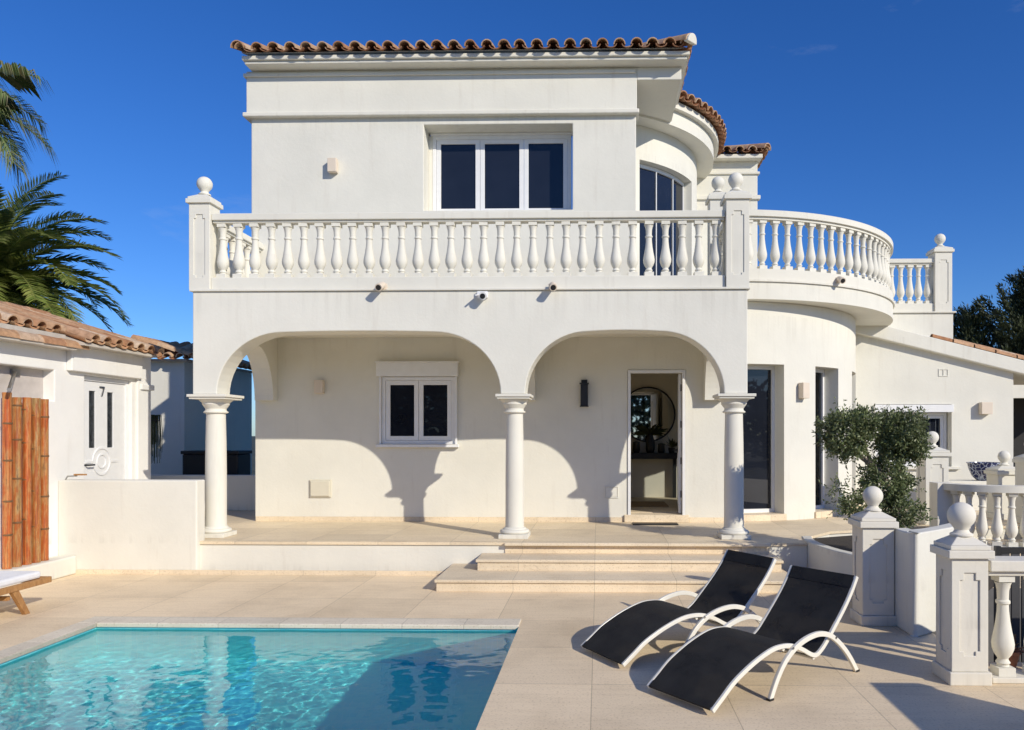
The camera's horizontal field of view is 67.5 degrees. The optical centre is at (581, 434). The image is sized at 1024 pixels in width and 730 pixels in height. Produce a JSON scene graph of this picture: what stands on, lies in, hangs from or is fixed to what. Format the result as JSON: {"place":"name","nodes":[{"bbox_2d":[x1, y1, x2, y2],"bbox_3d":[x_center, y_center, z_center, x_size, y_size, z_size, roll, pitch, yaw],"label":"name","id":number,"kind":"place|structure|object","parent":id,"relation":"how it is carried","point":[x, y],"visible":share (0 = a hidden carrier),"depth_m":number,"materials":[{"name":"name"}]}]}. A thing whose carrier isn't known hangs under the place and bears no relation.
{"place":"outdoors","nodes":[
{"label":"outdoors","id":0,"kind":"place"},
{"bbox_2d":[151,415,162,463],"bbox_3d":[-6.528,0.085,11.558,0.268,0.769,0.509,0,0,-24],"label":"window","id":1,"kind":"structure","parent":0,"point":[156,423],"depth_m":11.68,"materials":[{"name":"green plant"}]},
{"bbox_2d":[252,436,254,474],"bbox_3d":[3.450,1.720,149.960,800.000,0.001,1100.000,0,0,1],"label":"garden ground","id":2,"kind":"structure","parent":0,"point":[253,455],"depth_m":61.72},
{"bbox_2d":[953,302,1001,349],"bbox_3d":[12.774,-1.335,25.409,3.563,6.070,3.398,0,0,27],"label":"cypress tree","id":3,"kind":"object","parent":2,"relation":"on","point":[969,323],"visible":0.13,"depth_m":24.85,"materials":[{"name":"green plant"}]},
{"bbox_2d":[968,266,1023,354],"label":"cypress tree","id":4,"kind":"object","parent":2,"relation":"on","point":[1013,326],"visible":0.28,"depth_m":24.25,"materials":[{"name":"green plant"}]},
{"bbox_2d":[0,574,1023,729],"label":"terrace floor","id":5,"kind":"structure","parent":0,"point":[553,674],"depth_m":5.85,"materials":[{"name":"beige tile"}]},
{"bbox_2d":[0,571,51,614],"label":"teak sunbed","id":6,"kind":"object","parent":5,"relation":"on","point":[27,579],"visible":1,"depth_m":7.14,"materials":[{"name":"brown wood"}]},
{"bbox_2d":[0,60,56,188],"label":"fan palm","id":7,"kind":"object","parent":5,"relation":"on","point":[15,76],"visible":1,"depth_m":13.27,"materials":[{"name":"green plant"}]},
{"bbox_2d":[0,556,75,587],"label":"wall plinth","id":8,"kind":"structure","parent":5,"relation":"on","point":[55,567],"depth_m":8.90,"materials":[{"name":"white paint"}]},
{"bbox_2d":[2,392,48,568],"bbox_3d":[-6.288,0.507,8.623,0.104,1.931,0.650,0,0,1],"label":"bamboo screen","id":9,"kind":"object","parent":8,"relation":"on","point":[25,480],"visible":1,"depth_m":8.58,"materials":[{"name":"brown wood"}]},
{"bbox_2d":[0,623,95,663],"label":"pool coping","id":10,"kind":"object","parent":5,"relation":"on","point":[27,647],"visible":1,"depth_m":6.23,"materials":[{"name":"stone"}]},
{"bbox_2d":[0,171,133,331],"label":"date palm","id":11,"kind":"object","parent":5,"relation":"on","point":[23,282],"visible":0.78,"depth_m":16.68,"materials":[{"name":"green plant"}]},
{"bbox_2d":[0,301,164,567],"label":"outbuilding","id":12,"kind":"structure","parent":5,"relation":"on","point":[93,385],"depth_m":9.70,"materials":[{"name":"white paint"}]},
{"bbox_2d":[7,369,20,390],"bbox_3d":[-6.367,-0.606,8.499,0.087,0.288,0.748,0,0,-30],"label":"awning arm","id":13,"kind":"object","parent":12,"relation":"attached to","point":[14,373],"visible":1,"depth_m":8.57},
{"bbox_2d":[84,376,127,478],"bbox_3d":[-6.420,0.275,10.260,0.121,2.065,0.974,0,0,1],"label":"door","id":14,"kind":"structure","parent":12,"relation":"in","point":[105,399],"depth_m":10.28,"materials":[{"name":"white plastic"}]},
{"bbox_2d":[58,479,204,569],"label":"wall","id":15,"kind":"structure","parent":5,"relation":"on","point":[138,524],"depth_m":9.26,"materials":[{"name":"white paint"}]},
{"bbox_2d":[65,474,86,479],"bbox_3d":[-6.210,0.525,9.335,0.267,0.079,0.040,0,0,1],"label":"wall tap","id":16,"kind":"object","parent":15,"relation":"on","point":[74,475],"depth_m":9.33,"materials":[{"name":"metal"}]},
{"bbox_2d":[0,627,516,664],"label":"pool basin","id":17,"kind":"object","parent":5,"relation":"in","point":[262,628],"visible":0.13,"depth_m":6.79,"materials":[{"name":"beige tile"}]},
{"bbox_2d":[0,628,516,729],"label":"pool water","id":18,"kind":"structure","parent":17,"relation":"in","point":[184,679],"depth_m":5.40,"materials":[{"name":"teal liquid"}]},
{"bbox_2d":[75,569,443,575],"bbox_3d":[-3.909,1.673,9.213,4.640,0.055,0.018,0,0,1],"label":"skirting","id":19,"kind":"object","parent":5,"relation":"on","point":[261,572],"visible":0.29,"depth_m":9.20,"materials":[{"name":"stone"}]},
{"bbox_2d":[78,616,520,629],"bbox_3d":[-2.538,1.709,6.899,3.969,0.042,0.242,0,0,1],"label":"pool coping","id":20,"kind":"object","parent":5,"relation":"on","point":[319,623],"visible":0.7,"depth_m":6.83,"materials":[{"name":"stone"}]},
{"bbox_2d":[436,583,781,592],"bbox_3d":[0.380,1.652,8.703,3.880,0.094,1.018,0,0,1],"label":"step","id":21,"kind":"object","parent":5,"relation":"on","point":[566,587],"visible":0.21,"depth_m":8.20,"materials":[{"name":"stone"}]},
{"bbox_2d":[434,564,786,583],"bbox_3d":[0.380,1.587,8.692,3.920,0.033,1.040,0,0,1],"label":"step","id":22,"kind":"object","parent":21,"relation":"on","point":[462,573],"visible":0.51,"depth_m":8.40,"materials":[{"name":"stone"}]},
{"bbox_2d":[478,562,780,571],"bbox_3d":[0.546,1.522,8.968,3.480,0.094,0.476,0,0,1],"label":"step","id":23,"kind":"object","parent":22,"relation":"on","point":[493,566],"visible":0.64,"depth_m":8.74,"materials":[{"name":"stone"}]},
{"bbox_2d":[476,553,783,563],"bbox_3d":[0.546,1.456,8.957,3.520,0.033,0.498,0,0,1],"label":"step","id":24,"kind":"object","parent":23,"relation":"on","point":[590,558],"visible":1,"depth_m":8.83,"materials":[{"name":"stone"}]},
{"bbox_2d":[201,528,1021,571],"bbox_3d":[0.359,1.522,15.606,26.000,0.353,12.780,0,0,1],"label":"porch base","id":25,"kind":"object","parent":5,"relation":"on","point":[330,557],"visible":0.18,"depth_m":9.29,"materials":[{"name":"white paint"}]},
{"bbox_2d":[200,505,1019,545],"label":"porch floor","id":26,"kind":"structure","parent":25,"relation":"on","point":[247,527],"depth_m":10.18,"materials":[{"name":"beige tile"}]},
{"bbox_2d":[131,334,251,474],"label":"building","id":27,"kind":"structure","parent":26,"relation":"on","point":[183,426],"depth_m":14.19,"materials":[{"name":"white paint"}]},
{"bbox_2d":[151,475,254,510],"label":"wall","id":28,"kind":"structure","parent":26,"relation":"on","point":[240,492],"depth_m":13.04,"materials":[{"name":"white paint"}]},
{"bbox_2d":[181,450,230,474],"bbox_3d":[-6.709,0.799,13.608,0.640,1.019,0.540,0,0,1],"label":"storage bin","id":29,"kind":"object","parent":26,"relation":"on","point":[193,462],"visible":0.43,"depth_m":13.36,"materials":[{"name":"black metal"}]},
{"bbox_2d":[227,450,251,474],"bbox_3d":[-6.129,0.799,13.595,0.260,1.019,0.540,0,0,1],"label":"storage bin","id":30,"kind":"object","parent":26,"relation":"on","point":[238,462],"visible":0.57,"depth_m":13.37,"materials":[{"name":"black metal"}]},
{"bbox_2d":[186,33,1023,539],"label":"villa","id":31,"kind":"object","parent":26,"relation":"on","point":[446,405],"visible":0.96,"depth_m":11.38,"materials":[{"name":"white paint"}]},
{"bbox_2d":[185,177,222,288],"bbox_3d":[-4.828,-2.562,9.749,0.325,1.465,0.325,0,0,1],"label":"balustrade post","id":32,"kind":"object","parent":31,"relation":"on","point":[204,236],"visible":0.84,"depth_m":9.63,"materials":[{"name":"white stone"}]},
{"bbox_2d":[226,226,263,277],"bbox_3d":[-4.789,-2.315,10.559,0.200,0.970,1.302,0,0,1],"label":"balustrade","id":33,"kind":"object","parent":31,"relation":"on","point":[231,241],"visible":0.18,"depth_m":10.44,"materials":[{"name":"white stone"}]},
{"bbox_2d":[314,380,324,393],"bbox_3d":[-3.934,-0.712,11.428,0.130,0.200,0.110,0,0,1],"label":"wall lamp","id":34,"kind":"object","parent":31,"relation":"attached to","point":[319,386],"visible":1,"depth_m":11.37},
{"bbox_2d":[310,479,331,496],"bbox_3d":[-3.934,0.815,11.460,0.330,0.270,0.045,0,0,1],"label":"access cover","id":35,"kind":"object","parent":31,"relation":"attached to","point":[320,487],"visible":1,"depth_m":11.44,"materials":[{"name":"beige plastic"}]},
{"bbox_2d":[327,158,337,172],"bbox_3d":[-3.637,-3.926,11.131,0.130,0.200,0.110,0,0,1],"label":"wall lamp","id":36,"kind":"object","parent":31,"relation":"attached to","point":[332,165],"visible":1,"depth_m":11.08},
{"bbox_2d":[375,282,386,290],"bbox_3d":[-2.495,-1.837,9.465,0.101,0.141,0.189,0,0,7],"label":"spotlight","id":37,"kind":"object","parent":31,"relation":"attached to","point":[379,286],"visible":1,"depth_m":9.40,"materials":[{"name":"white metal"}]},
{"bbox_2d":[375,361,459,446],"bbox_3d":[-2.456,-0.448,11.417,1.255,1.285,0.175,0,0,1],"label":"window","id":38,"kind":"structure","parent":31,"relation":"in","point":[418,399],"depth_m":11.45,"materials":[{"name":"white plastic"}]},
{"bbox_2d":[211,210,724,288],"bbox_3d":[-1.451,-2.315,9.671,6.486,0.970,0.200,0,0,1],"label":"balustrade","id":39,"kind":"object","parent":31,"relation":"on","point":[239,222],"visible":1,"depth_m":9.61,"materials":[{"name":"white stone"}]},
{"bbox_2d":[475,291,487,299],"bbox_3d":[-1.242,-1.721,9.449,0.142,0.127,0.161,0,0,1],"label":"security camera","id":40,"kind":"object","parent":31,"relation":"attached to","point":[482,295],"visible":1,"depth_m":9.39,"materials":[{"name":"white plastic"}]},
{"bbox_2d":[429,132,572,210],"bbox_3d":[-1.216,-3.906,11.466,2.176,1.252,0.170,0,0,1],"label":"window","id":41,"kind":"structure","parent":31,"relation":"in","point":[507,170],"depth_m":11.49,"materials":[{"name":"white plastic"}]},
{"bbox_2d":[549,282,556,290],"bbox_3d":[-0.357,-1.828,9.415,0.101,0.141,0.189,0,0,-4],"label":"spotlight","id":42,"kind":"object","parent":31,"relation":"attached to","point":[552,286],"visible":1,"depth_m":9.34,"materials":[{"name":"white metal"}]},
{"bbox_2d":[579,380,588,406],"bbox_3d":[0.039,-0.613,11.334,0.140,0.405,0.114,0,0,1],"label":"wall lamp","id":43,"kind":"object","parent":31,"relation":"attached to","point":[583,393],"visible":1,"depth_m":11.29,"materials":[{"name":"black metal"}]},
{"bbox_2d":[604,486,617,497],"bbox_3d":[0.444,0.865,11.376,0.210,0.180,0.011,0,0,1],"label":"wall hatch","id":44,"kind":"object","parent":31,"relation":"attached to","point":[611,491],"depth_m":11.37,"materials":[{"name":"white paint"}]},
{"bbox_2d":[631,501,668,506],"bbox_3d":[1.100,1.194,13.028,0.700,0.012,0.900,0,0,1],"label":"rug","id":45,"kind":"object","parent":31,"relation":"on","point":[648,504],"visible":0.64,"depth_m":12.88,"materials":[{"name":"brown fabric"}]},
{"bbox_2d":[631,387,675,441],"bbox_3d":[1.265,-0.380,14.551,1.060,1.060,0.043,0,0,1],"label":"round mirror","id":46,"kind":"object","parent":31,"relation":"attached to","point":[653,406],"visible":0.7,"depth_m":14.55,"materials":[{"name":"black mirror"}]},
{"bbox_2d":[631,453,676,497],"bbox_3d":[1.181,0.775,14.362,1.300,0.850,0.410,0,0,1],"label":"console table","id":47,"kind":"object","parent":31,"relation":"on","point":[673,456],"visible":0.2,"depth_m":14.16,"materials":[{"name":"black wood"}]},
{"bbox_2d":[633,441,639,452],"bbox_3d":[1.030,0.241,14.330,0.133,0.215,0.136,0,0,1],"label":"jar","id":48,"kind":"object","parent":47,"relation":"on","point":[636,446],"visible":1,"depth_m":14.28,"materials":[{"name":"black metal"}]},
{"bbox_2d":[633,422,667,452],"bbox_3d":[1.296,0.061,14.319,0.781,0.575,0.291,0,0,1],"label":"vase","id":49,"kind":"object","parent":47,"relation":"on","point":[650,432],"visible":0.99,"depth_m":14.28,"materials":[{"name":"black ceramic"}]},
{"bbox_2d":[658,443,664,452],"bbox_3d":[1.500,0.257,14.319,0.133,0.185,0.136,0,0,1],"label":"jar","id":50,"kind":"object","parent":47,"relation":"on","point":[661,447],"visible":0.99,"depth_m":14.27,"materials":[{"name":"black metal"}]},
{"bbox_2d":[662,437,681,452],"bbox_3d":[1.734,0.181,14.280,0.334,0.335,0.402,0,0,34],"label":"potted plant","id":51,"kind":"object","parent":47,"relation":"on","point":[672,444],"visible":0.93,"depth_m":14.24,"materials":[{"name":"green plant"}]},
{"bbox_2d":[624,370,688,521],"bbox_3d":[1.126,0.176,11.777,0.960,2.267,0.920,0,0,1],"label":"door frame","id":52,"kind":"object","parent":31,"relation":"in","point":[631,517],"depth_m":11.35,"materials":[{"name":"white plastic"}]},
{"bbox_2d":[640,164,683,275],"bbox_3d":[1.391,-3.375,13.205,0.168,2.310,1.418,0,0,42],"label":"glazed door","id":53,"kind":"structure","parent":31,"relation":"in","point":[660,190],"depth_m":13.06,"materials":[{"name":"glass"}]},
{"bbox_2d":[705,176,724,274],"bbox_3d":[1.997,-2.803,11.157,0.330,1.945,0.330,0,0,1],"label":"balustrade post","id":54,"kind":"object","parent":31,"relation":"on","point":[713,200],"visible":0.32,"depth_m":11.07,"materials":[{"name":"white stone"}]},
{"bbox_2d":[712,223,722,274],"bbox_3d":[1.959,-2.315,10.365,0.200,0.970,1.225,0,0,1],"label":"balustrade","id":55,"kind":"object","parent":31,"relation":"on","point":[721,244],"visible":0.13,"depth_m":10.37,"materials":[{"name":"white stone"}]},
{"bbox_2d":[720,172,751,286],"bbox_3d":[1.942,-2.562,9.593,0.345,1.465,0.345,0,0,1],"label":"balustrade post","id":56,"kind":"object","parent":31,"relation":"on","point":[735,201],"visible":0.87,"depth_m":9.45,"materials":[{"name":"white stone"}]},
{"bbox_2d":[743,365,786,521],"bbox_3d":[2.692,0.125,11.636,0.782,2.364,0.398,0,0,-13],"label":"window","id":57,"kind":"structure","parent":31,"relation":"in","point":[759,415],"depth_m":11.77,"materials":[{"name":"black glass"}]},
{"bbox_2d":[798,382,809,398],"bbox_3d":[3.402,-0.670,11.661,0.130,0.240,0.120,0,0,-27],"label":"wall lamp","id":58,"kind":"object","parent":31,"relation":"attached to","point":[803,390],"visible":1,"depth_m":11.62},
{"bbox_2d":[749,209,892,298],"bbox_3d":[4.234,-2.803,12.573,4.859,1.034,1.163,0,0,-43],"label":"balustrade","id":59,"kind":"object","parent":31,"relation":"on","point":[872,264],"visible":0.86,"depth_m":11.59,"materials":[{"name":"white concrete"}]},
{"bbox_2d":[814,369,840,517],"bbox_3d":[3.800,0.125,12.184,0.690,2.364,0.393,0,0,-39],"label":"window","id":60,"kind":"structure","parent":31,"relation":"in","point":[820,512],"depth_m":12.40,"materials":[{"name":"black glass"}]},
{"bbox_2d":[836,276,845,283],"bbox_3d":[3.931,-2.342,11.556,0.101,0.141,0.189,0,0,-4],"label":"spotlight","id":61,"kind":"object","parent":31,"relation":"attached to","point":[841,279],"visible":1,"depth_m":11.49,"materials":[{"name":"white metal"}]},
{"bbox_2d":[889,259,933,310],"bbox_3d":[6.166,-2.823,14.522,1.020,1.014,0.200,0,0,1],"label":"balustrade","id":62,"kind":"object","parent":31,"relation":"on","point":[909,304],"visible":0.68,"depth_m":14.46,"materials":[{"name":"white stone"}]},
{"bbox_2d":[874,405,960,468],"bbox_3d":[6.221,0.050,14.243,1.592,1.200,0.305,0,0,1],"label":"window","id":63,"kind":"structure","parent":31,"relation":"in","point":[938,421],"depth_m":14.31,"materials":[{"name":"white plastic"}]},
{"bbox_2d":[926,234,954,310],"bbox_3d":[6.836,-3.071,14.527,0.380,1.509,0.380,0,0,1],"label":"balustrade post","id":64,"kind":"object","parent":31,"relation":"on","point":[940,253],"visible":0.84,"depth_m":14.38,"materials":[{"name":"white concrete"}]},
{"bbox_2d":[938,369,947,375],"bbox_3d":[6.721,-1.146,14.143,0.180,0.140,0.011,0,0,1],"label":"wall vent","id":65,"kind":"object","parent":31,"relation":"attached to","point":[943,371],"depth_m":14.14,"materials":[{"name":"white paint"}]},
{"bbox_2d":[979,402,992,413],"bbox_3d":[7.460,-0.480,14.062,0.200,0.220,0.140,0,0,1],"label":"wall lamp","id":66,"kind":"object","parent":31,"relation":"attached to","point":[985,407],"visible":1,"depth_m":13.99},
{"bbox_2d":[504,542,770,546],"bbox_3d":[0.666,1.325,9.155,3.190,0.036,0.065,0,0,1],"label":"step","id":67,"kind":"object","parent":26,"relation":"attached to","point":[636,544],"visible":1,"depth_m":9.12,"materials":[{"name":"stone"}]},
{"bbox_2d":[632,522,678,524],"bbox_3d":[1.067,1.302,11.068,0.660,0.015,0.220,0,0,1],"label":"doormat","id":68,"kind":"object","parent":26,"relation":"on","point":[653,523],"visible":1,"depth_m":11.04,"materials":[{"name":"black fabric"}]},
{"bbox_2d":[915,431,951,524],"bbox_3d":[5.151,0.632,11.184,0.390,1.355,0.390,0,0,1],"label":"stone post","id":69,"kind":"object","parent":26,"relation":"on","point":[935,468],"visible":0.48,"depth_m":11.03,"materials":[{"name":"white stone"}]},
{"bbox_2d":[949,480,986,510],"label":"wall","id":70,"kind":"structure","parent":26,"relation":"on","point":[975,501],"depth_m":13.00,"materials":[{"name":"white paint"}]},
{"bbox_2d":[966,462,1000,480],"bbox_3d":[6.965,0.642,13.163,0.566,0.314,0.566,0,0,1],"label":"planter pot","id":71,"kind":"object","parent":70,"relation":"on","point":[976,469],"visible":0.68,"depth_m":13.03,"materials":[{"name":"blue ceramic"}]},
{"bbox_2d":[984,451,1014,519],"bbox_3d":[6.574,0.782,11.852,0.420,1.055,0.420,0,0,1],"label":"stone post","id":72,"kind":"object","parent":26,"relation":"on","point":[1002,472],"visible":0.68,"depth_m":11.73,"materials":[{"name":"white stone"}]},
{"bbox_2d":[505,546,769,553],"bbox_3d":[0.667,1.393,9.199,3.190,0.092,0.015,0,0,1],"label":"step riser","id":73,"kind":"object","parent":25,"relation":"attached to","point":[634,549],"visible":1,"depth_m":9.19,"materials":[{"name":"stone"}]},
{"bbox_2d":[581,550,776,666],"bbox_3d":[0.800,1.365,6.125,1.551,0.688,0.648,0,0,-32],"label":"sun lounger","id":74,"kind":"object","parent":5,"relation":"on","point":[733,586],"visible":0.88,"depth_m":6.10,"materials":[{"name":"fabric"}]},
{"bbox_2d":[647,565,859,712],"bbox_3d":[1.214,1.365,5.262,1.551,0.688,0.648,0,0,-38],"label":"sun lounger","id":75,"kind":"object","parent":5,"relation":"on","point":[709,669],"visible":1,"depth_m":5.21,"materials":[{"name":"black fabric"}]},
{"bbox_2d":[802,536,851,594],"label":"planter wall","id":76,"kind":"structure","parent":5,"relation":"on","point":[820,556],"depth_m":8.46,"materials":[{"name":"white paint"}]},
{"bbox_2d":[848,486,898,625],"bbox_3d":[2.639,1.085,6.901,0.340,1.231,0.340,0,0,1],"label":"stone post","id":77,"kind":"object","parent":5,"relation":"on","point":[873,526],"visible":1,"depth_m":6.77,"materials":[{"name":"white stone"}]},
{"bbox_2d":[894,523,953,636],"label":"stair wall","id":78,"kind":"structure","parent":5,"relation":"on","point":[914,585],"depth_m":6.49,"materials":[{"name":"white paint"}]},
{"bbox_2d":[930,502,994,685],"bbox_3d":[2.634,1.085,5.281,0.306,1.229,0.306,0,0,1],"label":"stone post","id":79,"kind":"object","parent":5,"relation":"on","point":[962,553],"visible":1,"depth_m":5.17,"materials":[{"name":"white stone"}]},
{"bbox_2d":[978,539,1021,555],"bbox_3d":[6.148,1.599,10.485,2.804,0.199,1.330,0,0,-10],"label":"landing","id":80,"kind":"object","parent":5,"relation":"on","point":[1002,540],"depth_m":10.75,"materials":[{"name":"stone"}]},
{"bbox_2d":[929,482,1023,549],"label":"balustrade","id":81,"kind":"object","parent":80,"relation":"on","point":[944,497],"visible":0.65,"depth_m":10.00,"materials":[{"name":"white stone"}]},
{"bbox_2d":[988,556,1023,683],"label":"balustrade","id":82,"kind":"object","parent":5,"relation":"on","point":[1003,571],"visible":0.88,"depth_m":5.23,"materials":[{"name":"stone"}]},
{"bbox_2d":[1009,634,1023,667],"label":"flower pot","id":83,"kind":"object","parent":5,"relation":"on","point":[1014,657],"visible":0.14,"depth_m":5.49,"materials":[{"name":"ceramic"}]},
{"bbox_2d":[0,0,1023,435],"label":"sky","id":84,"kind":"structure","parent":0,"point":[902,119],"materials":[{"name":"blue"}]},
{"bbox_2d":[813,535,993,590],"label":"planting soil","id":85,"kind":"structure","parent":0,"point":[842,542],"depth_m":9.43,"materials":[{"name":"brown soil"}]},
{"bbox_2d":[811,396,937,528],"bbox_3d":[3.232,0.497,8.447,1.360,1.844,1.006,0,0,1],"label":"olive tree","id":86,"kind":"object","parent":85,"relation":"on","point":[902,442],"visible":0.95,"depth_m":8.31,"materials":[{"name":"green plant"}]},
{"bbox_2d":[932,588,1020,661],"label":"stairwell wall","id":87,"kind":"structure","parent":0,"point":[990,619],"depth_m":8.50,"materials":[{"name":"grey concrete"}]},
{"bbox_2d":[994,546,1023,661],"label":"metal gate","id":88,"kind":"structure","parent":87,"relation":"attached to","point":[1015,588],"depth_m":6.26,"materials":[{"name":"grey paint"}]},
{"bbox_2d":[1012,454,1023,522],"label":"wall","id":89,"kind":"structure","parent":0,"point":[1018,460],"depth_m":11.23,"materials":[{"name":"white paint"}]}
]}

